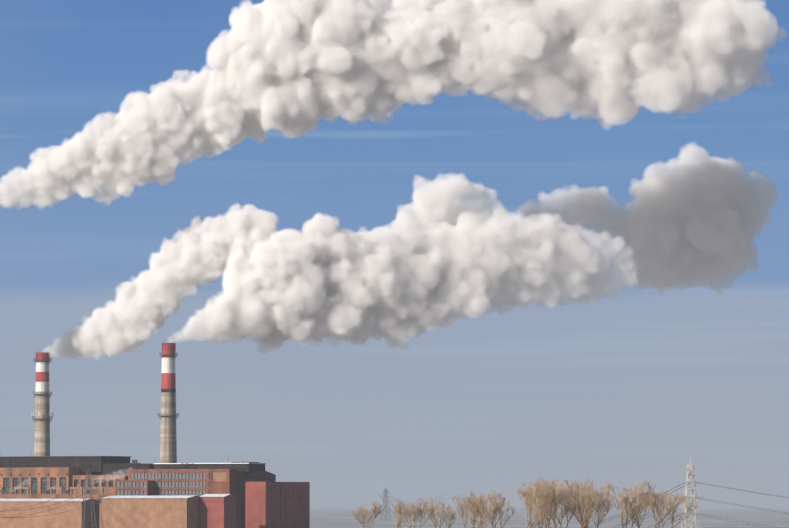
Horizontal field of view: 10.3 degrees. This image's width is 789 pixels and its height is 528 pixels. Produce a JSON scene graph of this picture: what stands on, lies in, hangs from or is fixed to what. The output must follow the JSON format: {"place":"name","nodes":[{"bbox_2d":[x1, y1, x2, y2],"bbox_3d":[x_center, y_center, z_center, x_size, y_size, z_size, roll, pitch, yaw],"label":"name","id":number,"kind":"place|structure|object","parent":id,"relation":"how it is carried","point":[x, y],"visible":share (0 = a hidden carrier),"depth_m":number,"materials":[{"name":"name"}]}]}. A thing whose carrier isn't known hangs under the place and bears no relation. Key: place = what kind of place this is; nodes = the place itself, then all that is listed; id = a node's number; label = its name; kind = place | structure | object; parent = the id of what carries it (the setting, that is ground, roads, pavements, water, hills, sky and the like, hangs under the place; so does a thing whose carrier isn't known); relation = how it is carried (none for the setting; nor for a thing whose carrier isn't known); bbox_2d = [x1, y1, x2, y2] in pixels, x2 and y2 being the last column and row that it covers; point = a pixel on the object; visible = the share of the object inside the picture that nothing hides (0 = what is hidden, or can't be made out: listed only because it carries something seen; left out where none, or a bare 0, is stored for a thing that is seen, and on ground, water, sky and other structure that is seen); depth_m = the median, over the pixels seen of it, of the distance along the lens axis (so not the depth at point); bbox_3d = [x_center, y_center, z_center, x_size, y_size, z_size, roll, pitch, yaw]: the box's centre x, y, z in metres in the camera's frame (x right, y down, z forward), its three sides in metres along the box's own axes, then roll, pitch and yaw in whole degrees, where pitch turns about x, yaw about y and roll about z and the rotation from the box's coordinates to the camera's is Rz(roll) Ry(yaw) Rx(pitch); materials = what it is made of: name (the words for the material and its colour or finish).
{"place":"outdoors","nodes":[
{"label":"outdoors","id":0,"kind":"place"},
{"bbox_2d":[0,0,788,506],"label":"sky","id":1,"kind":"structure","parent":0,"point":[412,249],"materials":[{"name":"blue"}]},
{"bbox_2d":[310,507,788,527],"bbox_3d":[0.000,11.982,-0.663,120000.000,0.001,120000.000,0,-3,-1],"label":"ground snow","id":2,"kind":"structure","parent":0,"point":[331,517],"depth_m":4072.44,"materials":[{"name":"white snow"}]},
{"bbox_2d":[31,352,52,455],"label":"chimney","id":3,"kind":"object","parent":2,"relation":"on","point":[42,416],"visible":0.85,"depth_m":2028.54,"materials":[{"name":"concrete"}]},
{"bbox_2d":[0,467,101,493],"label":"boiler hall","id":4,"kind":"structure","parent":2,"relation":"on","point":[42,480],"depth_m":1929.99,"materials":[{"name":"brick"}]},
{"bbox_2d":[0,456,153,474],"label":"boiler superstructure","id":5,"kind":"object","parent":4,"relation":"on","point":[106,465],"visible":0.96,"depth_m":1932.12,"materials":[{"name":"concrete"}]},
{"bbox_2d":[1,451,228,468],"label":"roof vents","id":6,"kind":"object","parent":5,"relation":"on","point":[133,461],"visible":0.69,"depth_m":1916.05,"materials":[{"name":"metal"}]},
{"bbox_2d":[0,487,115,527],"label":"hall annex","id":7,"kind":"object","parent":2,"relation":"on","point":[49,494],"visible":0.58,"depth_m":1910.26,"materials":[{"name":"brick"}]},
{"bbox_2d":[74,472,100,527],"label":"pylon","id":8,"kind":"object","parent":2,"relation":"on","point":[85,486],"visible":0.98,"depth_m":1854.44,"materials":[{"name":"metal"}]},
{"bbox_2d":[71,475,127,493],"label":"link wing","id":9,"kind":"structure","parent":2,"relation":"on","point":[108,485],"depth_m":1916.42,"materials":[{"name":"brick"}]},
{"bbox_2d":[0,494,236,527],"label":"sheds","id":10,"kind":"object","parent":2,"relation":"on","point":[202,511],"visible":0.98,"depth_m":1849.45,"materials":[{"name":"brick"}]},
{"bbox_2d":[115,480,154,495],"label":"building","id":11,"kind":"structure","parent":2,"relation":"on","point":[134,487],"depth_m":1889.17,"materials":[{"name":"brick"}]},
{"bbox_2d":[158,343,178,462],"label":"chimney","id":12,"kind":"object","parent":2,"relation":"on","point":[168,441],"visible":0.77,"depth_m":1970.02,"materials":[{"name":"concrete"}]},
{"bbox_2d":[128,469,245,527],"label":"wing","id":13,"kind":"structure","parent":2,"relation":"on","point":[196,482],"depth_m":1881.89,"materials":[{"name":"brick"}]},
{"bbox_2d":[153,462,265,470],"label":"roof storey","id":14,"kind":"object","parent":13,"relation":"on","point":[248,466],"visible":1,"depth_m":1884.28,"materials":[{"name":"metal"}]},
{"bbox_2d":[246,471,275,481],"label":"building","id":15,"kind":"structure","parent":13,"relation":"on","point":[258,476],"depth_m":1895.93,"materials":[{"name":"concrete"}]},
{"bbox_2d":[245,482,309,527],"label":"block","id":16,"kind":"structure","parent":2,"relation":"on","point":[277,504],"depth_m":1876.38,"materials":[{"name":"brick"}]},
{"bbox_2d":[352,500,416,527],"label":"bare trees","id":17,"kind":"object","parent":2,"relation":"on","point":[376,514],"visible":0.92,"depth_m":1096.14,"materials":[{"name":"plant"}]},
{"bbox_2d":[380,488,390,519],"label":"pylon","id":18,"kind":"object","parent":2,"relation":"on","point":[387,513],"visible":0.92,"depth_m":3795.08,"materials":[{"name":"metal"}]},
{"bbox_2d":[420,489,515,527],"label":"bare trees","id":19,"kind":"object","parent":2,"relation":"on","point":[478,507],"visible":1,"depth_m":860.12,"materials":[{"name":"plant"}]},
{"bbox_2d":[402,482,699,527],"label":"bare trees","id":20,"kind":"object","parent":2,"relation":"on","point":[654,504],"visible":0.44,"depth_m":850.30,"materials":[{"name":"plant"}]},
{"bbox_2d":[514,477,588,527],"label":"bare frosted trees","id":21,"kind":"object","parent":2,"relation":"on","point":[546,500],"visible":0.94,"depth_m":800.39,"materials":[{"name":"plant"}]},
{"bbox_2d":[561,476,681,527],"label":"bare trees","id":22,"kind":"object","parent":2,"relation":"on","point":[624,501],"visible":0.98,"depth_m":801.64,"materials":[{"name":"plant"}]},
{"bbox_2d":[681,457,699,527],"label":"pylon","id":23,"kind":"object","parent":2,"relation":"on","point":[687,485],"visible":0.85,"depth_m":1000.14,"materials":[{"name":"metal"}]},
{"bbox_2d":[0,481,788,527],"bbox_3d":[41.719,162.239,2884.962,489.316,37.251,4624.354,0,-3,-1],"label":"power lines","id":24,"kind":"object","parent":23,"relation":"attached to","point":[584,527],"visible":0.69,"depth_m":1002.45,"materials":[{"name":"metal"}]}
]}

